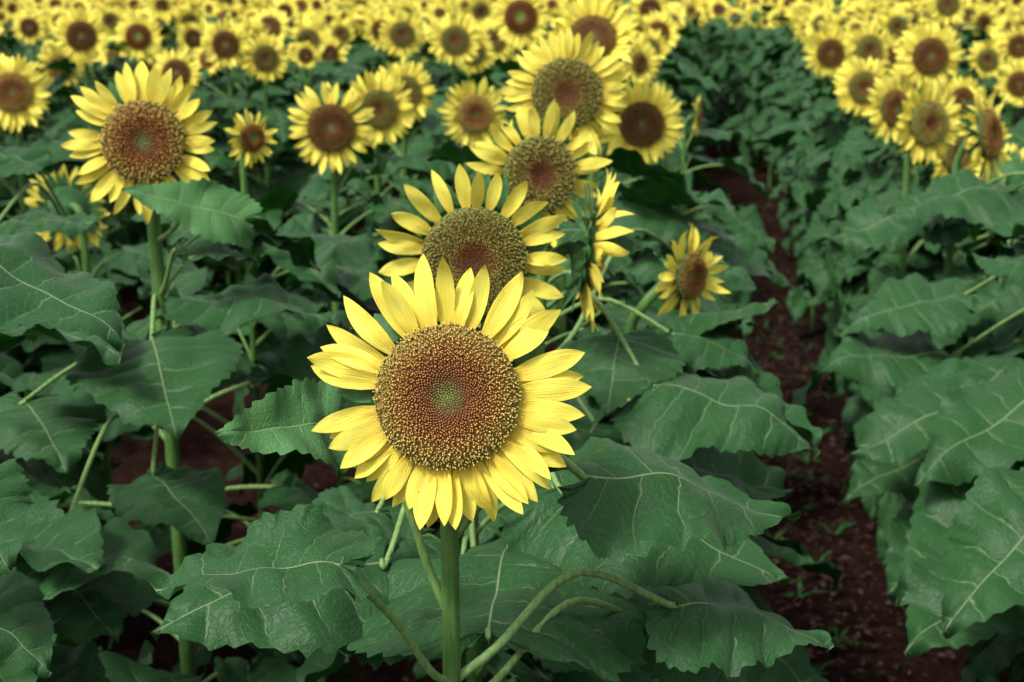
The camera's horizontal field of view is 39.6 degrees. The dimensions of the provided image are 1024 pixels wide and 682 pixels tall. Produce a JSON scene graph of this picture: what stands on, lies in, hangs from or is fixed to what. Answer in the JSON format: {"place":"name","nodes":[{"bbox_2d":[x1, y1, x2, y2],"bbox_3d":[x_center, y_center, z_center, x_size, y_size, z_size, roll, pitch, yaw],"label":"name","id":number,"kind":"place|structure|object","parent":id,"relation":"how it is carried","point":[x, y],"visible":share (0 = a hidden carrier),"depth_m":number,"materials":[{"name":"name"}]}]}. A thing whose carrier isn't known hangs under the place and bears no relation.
{"place":"outdoors","nodes":[
{"label":"outdoors","id":0,"kind":"place"},
{"bbox_2d":[5,72,1009,681],"bbox_3d":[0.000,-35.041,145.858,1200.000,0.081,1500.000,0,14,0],"label":"ground","id":1,"kind":"structure","parent":0,"point":[201,448],"depth_m":4.33,"materials":[{"name":"red soil"}]},
{"bbox_2d":[0,458,53,677],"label":"sunflower","id":2,"kind":"object","parent":1,"relation":"on","point":[26,630],"visible":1,"depth_m":1.36,"materials":[{"name":"green plant"}]},
{"bbox_2d":[0,109,55,243],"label":"sunflower","id":3,"kind":"object","parent":1,"relation":"on","point":[13,143],"visible":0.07,"depth_m":5.85,"materials":[{"name":"green plant"}]},
{"bbox_2d":[0,325,61,488],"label":"sunflower","id":4,"kind":"object","parent":1,"relation":"on","point":[34,471],"visible":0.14,"depth_m":2.62,"materials":[{"name":"green plant"}]},
{"bbox_2d":[0,10,84,177],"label":"sunflower","id":5,"kind":"object","parent":1,"relation":"on","point":[30,27],"visible":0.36,"depth_m":9.14,"materials":[{"name":"yellow plant"}]},
{"bbox_2d":[0,200,116,529],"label":"sunflower","id":6,"kind":"object","parent":1,"relation":"on","point":[96,483],"visible":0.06,"depth_m":3.02,"materials":[{"name":"green plant"}]},
{"bbox_2d":[0,53,122,363],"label":"sunflower","id":7,"kind":"object","parent":1,"relation":"on","point":[22,102],"visible":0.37,"depth_m":4.36,"materials":[{"name":"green plant"}]},
{"bbox_2d":[22,7,106,131],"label":"sunflower","id":8,"kind":"object","parent":1,"relation":"on","point":[53,16],"visible":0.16,"depth_m":9.60,"materials":[{"name":"yellow plant"}]},
{"bbox_2d":[0,45,136,302],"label":"sunflower","id":9,"kind":"object","parent":1,"relation":"on","point":[110,221],"visible":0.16,"depth_m":6.74,"materials":[{"name":"green plant"}]},
{"bbox_2d":[27,6,147,326],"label":"sunflower","id":10,"kind":"object","parent":1,"relation":"on","point":[82,35],"visible":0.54,"depth_m":5.90,"materials":[{"name":"yellow plant"}]},
{"bbox_2d":[52,50,137,252],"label":"sunflower","id":11,"kind":"object","parent":1,"relation":"on","point":[132,66],"visible":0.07,"depth_m":6.95,"materials":[{"name":"green plant"}]},
{"bbox_2d":[0,231,205,681],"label":"sunflower","id":12,"kind":"object","parent":1,"relation":"on","point":[62,555],"visible":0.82,"depth_m":1.69,"materials":[{"name":"green plant"}]},
{"bbox_2d":[79,6,134,214],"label":"sunflower","id":13,"kind":"object","parent":1,"relation":"on","point":[113,17],"visible":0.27,"depth_m":8.74,"materials":[{"name":"yellow plant"}]},
{"bbox_2d":[0,146,227,622],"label":"sunflower","id":14,"kind":"object","parent":1,"relation":"on","point":[62,209],"visible":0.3,"depth_m":3.27,"materials":[{"name":"green plant"}]},
{"bbox_2d":[76,34,167,250],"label":"sunflower","id":15,"kind":"object","parent":1,"relation":"on","point":[111,54],"visible":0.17,"depth_m":7.29,"materials":[{"name":"green plant"}]},
{"bbox_2d":[71,11,191,246],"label":"sunflower","id":16,"kind":"object","parent":1,"relation":"on","point":[139,38],"visible":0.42,"depth_m":6.75,"materials":[{"name":"yellow plant"}]},
{"bbox_2d":[149,21,214,135],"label":"sunflower","id":17,"kind":"object","parent":1,"relation":"on","point":[189,36],"visible":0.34,"depth_m":8.16,"materials":[{"name":"yellow plant"}]},
{"bbox_2d":[0,61,370,681],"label":"sunflower","id":18,"kind":"object","parent":1,"relation":"on","point":[151,126],"visible":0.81,"depth_m":2.25,"materials":[{"name":"green plant"}]},
{"bbox_2d":[156,6,240,81],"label":"sunflower","id":19,"kind":"object","parent":1,"relation":"on","point":[192,15],"visible":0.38,"depth_m":8.43,"materials":[{"name":"yellow plant"}]},
{"bbox_2d":[128,48,289,283],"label":"sunflower","id":20,"kind":"object","parent":1,"relation":"on","point":[180,64],"visible":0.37,"depth_m":6.18,"materials":[{"name":"green plant"}]},
{"bbox_2d":[162,42,288,284],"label":"sunflower","id":21,"kind":"object","parent":1,"relation":"on","point":[203,62],"visible":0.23,"depth_m":6.84,"materials":[{"name":"green plant"}]},
{"bbox_2d":[86,108,381,672],"bbox_3d":[-0.559,0.172,3.044,0.775,1.344,0.670,0,14,0],"label":"sunflower","id":22,"kind":"object","parent":1,"relation":"on","point":[345,265],"visible":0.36,"depth_m":2.90,"materials":[{"name":"green plant"}]},
{"bbox_2d":[188,16,301,284],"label":"sunflower","id":23,"kind":"object","parent":1,"relation":"on","point":[227,46],"visible":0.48,"depth_m":6.32,"materials":[{"name":"green plant"}]},
{"bbox_2d":[206,28,298,279],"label":"sunflower","id":24,"kind":"object","parent":1,"relation":"on","point":[275,91],"visible":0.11,"depth_m":6.99,"materials":[{"name":"green plant"}]},
{"bbox_2d":[206,17,305,276],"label":"sunflower","id":25,"kind":"object","parent":1,"relation":"on","point":[259,26],"visible":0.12,"depth_m":7.42,"materials":[{"name":"green plant"}]},
{"bbox_2d":[208,32,321,284],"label":"sunflower","id":26,"kind":"object","parent":1,"relation":"on","point":[265,60],"visible":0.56,"depth_m":6.54,"materials":[{"name":"green plant"}]},
{"bbox_2d":[221,8,312,227],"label":"sunflower","id":27,"kind":"object","parent":1,"relation":"on","point":[275,22],"visible":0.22,"depth_m":7.74,"materials":[{"name":"yellow plant"}]},
{"bbox_2d":[246,40,374,235],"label":"sunflower","id":28,"kind":"object","parent":1,"relation":"on","point":[306,56],"visible":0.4,"depth_m":6.87,"materials":[{"name":"green plant"}]},
{"bbox_2d":[271,35,359,163],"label":"sunflower","id":29,"kind":"object","parent":1,"relation":"on","point":[330,52],"visible":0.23,"depth_m":8.73,"materials":[{"name":"yellow plant"}]},
{"bbox_2d":[277,17,366,176],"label":"sunflower","id":30,"kind":"object","parent":1,"relation":"on","point":[309,30],"visible":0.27,"depth_m":8.43,"materials":[{"name":"yellow plant"}]},
{"bbox_2d":[224,81,420,506],"bbox_3d":[-0.507,-0.066,4.015,0.779,1.332,0.607,0,14,0],"label":"sunflower","id":31,"kind":"object","parent":1,"relation":"on","point":[334,127],"visible":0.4,"depth_m":3.85,"materials":[{"name":"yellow plant"}]},
{"bbox_2d":[283,43,373,224],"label":"sunflower","id":32,"kind":"object","parent":1,"relation":"on","point":[327,63],"visible":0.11,"depth_m":8.20,"materials":[{"name":"green plant"}]},
{"bbox_2d":[321,18,383,87],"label":"sunflower","id":33,"kind":"object","parent":1,"relation":"on","point":[342,31],"visible":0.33,"depth_m":9.35,"materials":[{"name":"yellow plant"}]},
{"bbox_2d":[330,10,395,235],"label":"sunflower","id":34,"kind":"object","parent":1,"relation":"on","point":[372,28],"visible":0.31,"depth_m":8.06,"materials":[{"name":"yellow plant"}]},
{"bbox_2d":[284,70,454,310],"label":"sunflower","id":35,"kind":"object","parent":1,"relation":"on","point":[386,100],"visible":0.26,"depth_m":4.27,"materials":[{"name":"green plant"}]},
{"bbox_2d":[322,57,471,334],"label":"sunflower","id":36,"kind":"object","parent":1,"relation":"on","point":[415,78],"visible":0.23,"depth_m":5.05,"materials":[{"name":"green plant"}]},
{"bbox_2d":[341,8,457,265],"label":"sunflower","id":37,"kind":"object","parent":1,"relation":"on","point":[403,33],"visible":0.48,"depth_m":6.61,"materials":[{"name":"yellow plant"}]},
{"bbox_2d":[359,40,451,194],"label":"sunflower","id":38,"kind":"object","parent":1,"relation":"on","point":[364,187],"visible":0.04,"depth_m":7.38,"materials":[{"name":"green plant"}]},
{"bbox_2d":[390,12,451,211],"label":"sunflower","id":39,"kind":"object","parent":1,"relation":"on","point":[435,70],"visible":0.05,"depth_m":7.78,"materials":[{"name":"green plant"}]},
{"bbox_2d":[386,11,511,181],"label":"sunflower","id":40,"kind":"object","parent":1,"relation":"on","point":[455,40],"visible":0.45,"depth_m":5.93,"materials":[{"name":"yellow plant"}]},
{"bbox_2d":[369,76,555,343],"bbox_3d":[-0.144,-0.172,4.499,0.702,1.324,0.611,3,14,11],"label":"sunflower","id":41,"kind":"object","parent":1,"relation":"on","point":[471,111],"visible":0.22,"depth_m":4.26,"materials":[{"name":"yellow plant"}]},
{"bbox_2d":[150,164,793,681],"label":"sunflower","id":42,"kind":"object","parent":1,"relation":"on","point":[522,562],"visible":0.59,"depth_m":1.54,"materials":[{"name":"green plant"}]},
{"bbox_2d":[422,29,525,195],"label":"sunflower","id":43,"kind":"object","parent":1,"relation":"on","point":[479,63],"visible":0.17,"depth_m":6.28,"materials":[{"name":"yellow plant"}]},
{"bbox_2d":[440,16,527,177],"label":"sunflower","id":44,"kind":"object","parent":1,"relation":"on","point":[501,47],"visible":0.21,"depth_m":6.60,"materials":[{"name":"yellow plant"}]},
{"bbox_2d":[463,0,506,112],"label":"sunflower","id":45,"kind":"object","parent":1,"relation":"on","point":[481,9],"visible":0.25,"depth_m":10.53,"materials":[{"name":"yellow plant"}]},
{"bbox_2d":[149,253,833,681],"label":"sunflower","id":46,"kind":"object","parent":1,"relation":"on","point":[459,423],"visible":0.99,"depth_m":1.21,"materials":[{"name":"yellow plant"}]},
{"bbox_2d":[0,0,1023,144],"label":"distant sunflower rows","id":47,"kind":"object","parent":1,"relation":"on","point":[711,14],"visible":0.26,"depth_m":14.57,"materials":[{"name":"yellow plant"}]},
{"bbox_2d":[451,0,605,202],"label":"sunflower","id":48,"kind":"object","parent":1,"relation":"on","point":[521,23],"visible":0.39,"depth_m":5.16,"materials":[{"name":"yellow plant"}]},
{"bbox_2d":[295,167,792,681],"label":"sunflower","id":49,"kind":"object","parent":1,"relation":"on","point":[591,237],"visible":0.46,"depth_m":2.02,"materials":[{"name":"green plant"}]},
{"bbox_2d":[413,25,706,681],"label":"sunflower","id":50,"kind":"object","parent":1,"relation":"on","point":[568,73],"visible":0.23,"depth_m":2.65,"materials":[{"name":"yellow plant"}]},
{"bbox_2d":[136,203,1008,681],"bbox_3d":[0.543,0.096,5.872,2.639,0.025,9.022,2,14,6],"label":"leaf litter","id":51,"kind":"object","parent":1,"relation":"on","point":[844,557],"visible":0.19,"depth_m":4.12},
{"bbox_2d":[373,99,811,677],"bbox_3d":[0.054,0.294,2.435,0.717,1.403,0.972,0,14,0],"label":"sunflower","id":52,"kind":"object","parent":1,"relation":"on","point":[651,391],"visible":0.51,"depth_m":2.06,"materials":[{"name":"green plant"}]},
{"bbox_2d":[455,0,742,336],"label":"sunflower","id":53,"kind":"object","parent":1,"relation":"on","point":[648,203],"visible":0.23,"depth_m":3.58,"materials":[{"name":"green plant"}]},
{"bbox_2d":[598,42,672,302],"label":"sunflower","id":54,"kind":"object","parent":1,"relation":"on","point":[640,59],"visible":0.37,"depth_m":5.59,"materials":[{"name":"yellow plant"}]},
{"bbox_2d":[596,35,692,300],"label":"sunflower","id":55,"kind":"object","parent":1,"relation":"on","point":[674,159],"visible":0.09,"depth_m":5.92,"materials":[{"name":"yellow plant"}]},
{"bbox_2d":[460,221,841,681],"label":"sunflower","id":56,"kind":"object","parent":1,"relation":"on","point":[685,282],"visible":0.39,"depth_m":2.44,"materials":[{"name":"green plant"}]},
{"bbox_2d":[588,10,722,215],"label":"sunflower","id":57,"kind":"object","parent":1,"relation":"on","point":[668,27],"visible":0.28,"depth_m":7.12,"materials":[{"name":"yellow plant"}]},
{"bbox_2d":[616,0,710,154],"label":"sunflower","id":58,"kind":"object","parent":1,"relation":"on","point":[641,8],"visible":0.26,"depth_m":7.45,"materials":[{"name":"yellow plant"}]},
{"bbox_2d":[599,27,729,241],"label":"sunflower","id":59,"kind":"object","parent":1,"relation":"on","point":[683,81],"visible":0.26,"depth_m":6.54,"materials":[{"name":"green plant"}]},
{"bbox_2d":[566,95,774,340],"bbox_3d":[0.499,-0.205,4.782,0.710,1.229,0.639,0,14,0],"label":"sunflower","id":60,"kind":"object","parent":1,"relation":"on","point":[742,223],"visible":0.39,"depth_m":4.64,"materials":[{"name":"green plant"}]},
{"bbox_2d":[550,77,792,453],"bbox_3d":[0.344,-0.049,3.920,0.729,1.346,0.707,11,18,38],"label":"sunflower","id":61,"kind":"object","parent":1,"relation":"on","point":[649,125],"visible":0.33,"depth_m":3.73,"materials":[{"name":"green plant"}]},
{"bbox_2d":[679,0,721,97],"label":"sunflower","id":62,"kind":"object","parent":1,"relation":"on","point":[690,10],"visible":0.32,"depth_m":13.05,"materials":[{"name":"yellow plant"}]},
{"bbox_2d":[703,7,747,150],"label":"sunflower","id":63,"kind":"object","parent":1,"relation":"on","point":[719,109],"visible":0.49,"depth_m":13.23,"materials":[{"name":"green plant"}]},
{"bbox_2d":[708,2,758,156],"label":"sunflower","id":64,"kind":"object","parent":1,"relation":"on","point":[723,83],"visible":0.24,"depth_m":12.29,"materials":[{"name":"green plant"}]},
{"bbox_2d":[723,0,764,153],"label":"sunflower","id":65,"kind":"object","parent":1,"relation":"on","point":[739,97],"visible":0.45,"depth_m":12.64,"materials":[{"name":"green plant"}]},
{"bbox_2d":[713,9,778,124],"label":"sunflower","id":66,"kind":"object","parent":1,"relation":"on","point":[727,111],"visible":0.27,"depth_m":12.99,"materials":[{"name":"green plant"}]},
{"bbox_2d":[718,5,788,163],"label":"sunflower","id":67,"kind":"object","parent":1,"relation":"on","point":[753,17],"visible":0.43,"depth_m":11.95,"materials":[{"name":"green plant"}]},
{"bbox_2d":[742,15,773,173],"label":"sunflower","id":68,"kind":"object","parent":1,"relation":"on","point":[750,155],"visible":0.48,"depth_m":11.77,"materials":[{"name":"green plant"}]},
{"bbox_2d":[748,4,793,188],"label":"sunflower","id":69,"kind":"object","parent":1,"relation":"on","point":[756,60],"visible":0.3,"depth_m":10.76,"materials":[{"name":"green plant"}]},
{"bbox_2d":[748,7,803,184],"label":"sunflower","id":70,"kind":"object","parent":1,"relation":"on","point":[757,147],"visible":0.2,"depth_m":11.13,"materials":[{"name":"green plant"}]},
{"bbox_2d":[748,0,814,146],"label":"sunflower","id":71,"kind":"object","parent":1,"relation":"on","point":[760,108],"visible":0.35,"depth_m":10.24,"materials":[{"name":"green plant"}]},
{"bbox_2d":[754,6,811,164],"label":"sunflower","id":72,"kind":"object","parent":1,"relation":"on","point":[778,49],"visible":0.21,"depth_m":9.43,"materials":[{"name":"green plant"}]},
{"bbox_2d":[752,3,813,152],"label":"sunflower","id":73,"kind":"object","parent":1,"relation":"on","point":[762,88],"visible":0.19,"depth_m":9.91,"materials":[{"name":"green plant"}]},
{"bbox_2d":[757,12,814,222],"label":"sunflower","id":74,"kind":"object","parent":1,"relation":"on","point":[801,27],"visible":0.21,"depth_m":9.06,"materials":[{"name":"green plant"}]},
{"bbox_2d":[771,28,812,158],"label":"sunflower","id":75,"kind":"object","parent":1,"relation":"on","point":[778,111],"visible":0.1,"depth_m":8.67,"materials":[{"name":"green plant"}]},
{"bbox_2d":[731,319,862,674],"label":"weeds","id":76,"kind":"object","parent":1,"relation":"on","point":[841,526],"visible":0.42,"depth_m":4.12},
{"bbox_2d":[766,4,834,172],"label":"sunflower","id":77,"kind":"object","parent":1,"relation":"on","point":[811,23],"visible":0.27,"depth_m":8.40,"materials":[{"name":"yellow plant"}]},
{"bbox_2d":[764,13,837,250],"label":"sunflower","id":78,"kind":"object","parent":1,"relation":"on","point":[784,206],"visible":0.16,"depth_m":8.13,"materials":[{"name":"green plant"}]},
{"bbox_2d":[743,24,886,331],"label":"sunflower","id":79,"kind":"object","parent":1,"relation":"on","point":[826,49],"visible":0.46,"depth_m":6.15,"materials":[{"name":"green plant"}]},
{"bbox_2d":[784,18,866,266],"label":"sunflower","id":80,"kind":"object","parent":1,"relation":"on","point":[853,24],"visible":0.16,"depth_m":7.13,"materials":[{"name":"green plant"}]},
{"bbox_2d":[766,22,886,260],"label":"sunflower","id":81,"kind":"object","parent":1,"relation":"on","point":[792,149],"visible":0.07,"depth_m":7.96,"materials":[{"name":"green plant"}]},
{"bbox_2d":[771,13,895,231],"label":"sunflower","id":82,"kind":"object","parent":1,"relation":"on","point":[840,21],"visible":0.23,"depth_m":7.54,"materials":[{"name":"green plant"}]},
{"bbox_2d":[793,74,896,274],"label":"sunflower","id":83,"kind":"object","parent":1,"relation":"on","point":[802,243],"visible":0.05,"depth_m":7.00,"materials":[{"name":"green plant"}]},
{"bbox_2d":[787,33,902,304],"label":"sunflower","id":84,"kind":"object","parent":1,"relation":"on","point":[892,60],"visible":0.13,"depth_m":6.27,"materials":[{"name":"green plant"}]},
{"bbox_2d":[800,20,893,311],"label":"sunflower","id":85,"kind":"object","parent":1,"relation":"on","point":[864,43],"visible":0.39,"depth_m":5.95,"materials":[{"name":"green plant"}]},
{"bbox_2d":[804,56,928,387],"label":"sunflower","id":86,"kind":"object","parent":1,"relation":"on","point":[856,79],"visible":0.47,"depth_m":5.31,"materials":[{"name":"green plant"}]},
{"bbox_2d":[792,76,977,518],"bbox_3d":[1.119,-0.079,4.051,0.611,1.340,0.521,-7,16,-26],"label":"sunflower","id":87,"kind":"object","parent":1,"relation":"on","point":[927,124],"visible":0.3,"depth_m":3.87,"materials":[{"name":"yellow plant"}]},
{"bbox_2d":[826,71,945,396],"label":"sunflower","id":88,"kind":"object","parent":1,"relation":"on","point":[870,178],"visible":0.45,"depth_m":4.66,"materials":[{"name":"green plant"}]},
{"bbox_2d":[818,19,966,312],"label":"sunflower","id":89,"kind":"object","parent":1,"relation":"on","point":[930,51],"visible":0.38,"depth_m":4.97,"materials":[{"name":"yellow plant"}]},
{"bbox_2d":[880,6,914,42],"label":"sunflower","id":90,"kind":"object","parent":1,"relation":"on","point":[890,22],"visible":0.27,"depth_m":9.20,"materials":[{"name":"yellow plant"}]},
{"bbox_2d":[810,223,1023,681],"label":"sunflower","id":91,"kind":"object","parent":1,"relation":"on","point":[909,313],"visible":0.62,"depth_m":2.85,"materials":[{"name":"green plant"}]},
{"bbox_2d":[816,169,1023,681],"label":"sunflower","id":92,"kind":"object","parent":1,"relation":"on","point":[968,196],"visible":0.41,"depth_m":3.16,"materials":[{"name":"green plant"}]},
{"bbox_2d":[836,113,1013,476],"bbox_3d":[1.280,-0.090,4.345,0.613,1.219,0.660,0,14,0],"label":"sunflower","id":93,"kind":"object","parent":1,"relation":"on","point":[922,263],"visible":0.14,"depth_m":4.18,"materials":[{"name":"green plant"}]},
{"bbox_2d":[843,358,1023,600],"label":"sunflower","id":94,"kind":"object","parent":1,"relation":"on","point":[931,425],"visible":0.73,"depth_m":2.43,"materials":[{"name":"green plant"}]},
{"bbox_2d":[895,74,987,191],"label":"sunflower","id":95,"kind":"object","parent":1,"relation":"on","point":[962,91],"visible":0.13,"depth_m":5.91,"materials":[{"name":"yellow plant"}]},
{"bbox_2d":[891,0,999,159],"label":"sunflower","id":96,"kind":"object","parent":1,"relation":"on","point":[946,11],"visible":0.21,"depth_m":8.01,"materials":[{"name":"yellow plant"}]},
{"bbox_2d":[876,86,1023,567],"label":"sunflower","id":97,"kind":"object","parent":1,"relation":"on","point":[988,131],"visible":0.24,"depth_m":3.40,"materials":[{"name":"green plant"}]},
{"bbox_2d":[896,460,1023,658],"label":"sunflower","id":98,"kind":"object","parent":1,"relation":"on","point":[960,583],"visible":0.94,"depth_m":2.02,"materials":[{"name":"green plant"}]},
{"bbox_2d":[941,7,996,85],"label":"sunflower","id":99,"kind":"object","parent":1,"relation":"on","point":[981,21],"visible":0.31,"depth_m":10.25,"materials":[{"name":"yellow plant"}]},
{"bbox_2d":[948,38,1022,118],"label":"sunflower","id":100,"kind":"object","parent":1,"relation":"on","point":[984,57],"visible":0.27,"depth_m":7.83,"materials":[{"name":"yellow plant"}]},
{"bbox_2d":[953,143,1023,357],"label":"sunflower","id":101,"kind":"object","parent":1,"relation":"on","point":[1015,163],"visible":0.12,"depth_m":4.34,"materials":[{"name":"green plant"}]},
{"bbox_2d":[969,59,1023,278],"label":"sunflower","id":102,"kind":"object","parent":1,"relation":"on","point":[1011,84],"visible":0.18,"depth_m":7.00,"materials":[{"name":"yellow plant"}]},
{"bbox_2d":[974,25,1023,231],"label":"sunflower","id":103,"kind":"object","parent":1,"relation":"on","point":[1011,46],"visible":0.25,"depth_m":7.54,"materials":[{"name":"yellow plant"}]},
{"bbox_2d":[982,119,1023,339],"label":"sunflower","id":104,"kind":"object","parent":1,"relation":"on","point":[1017,134],"visible":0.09,"depth_m":5.15,"materials":[{"name":"plant"}]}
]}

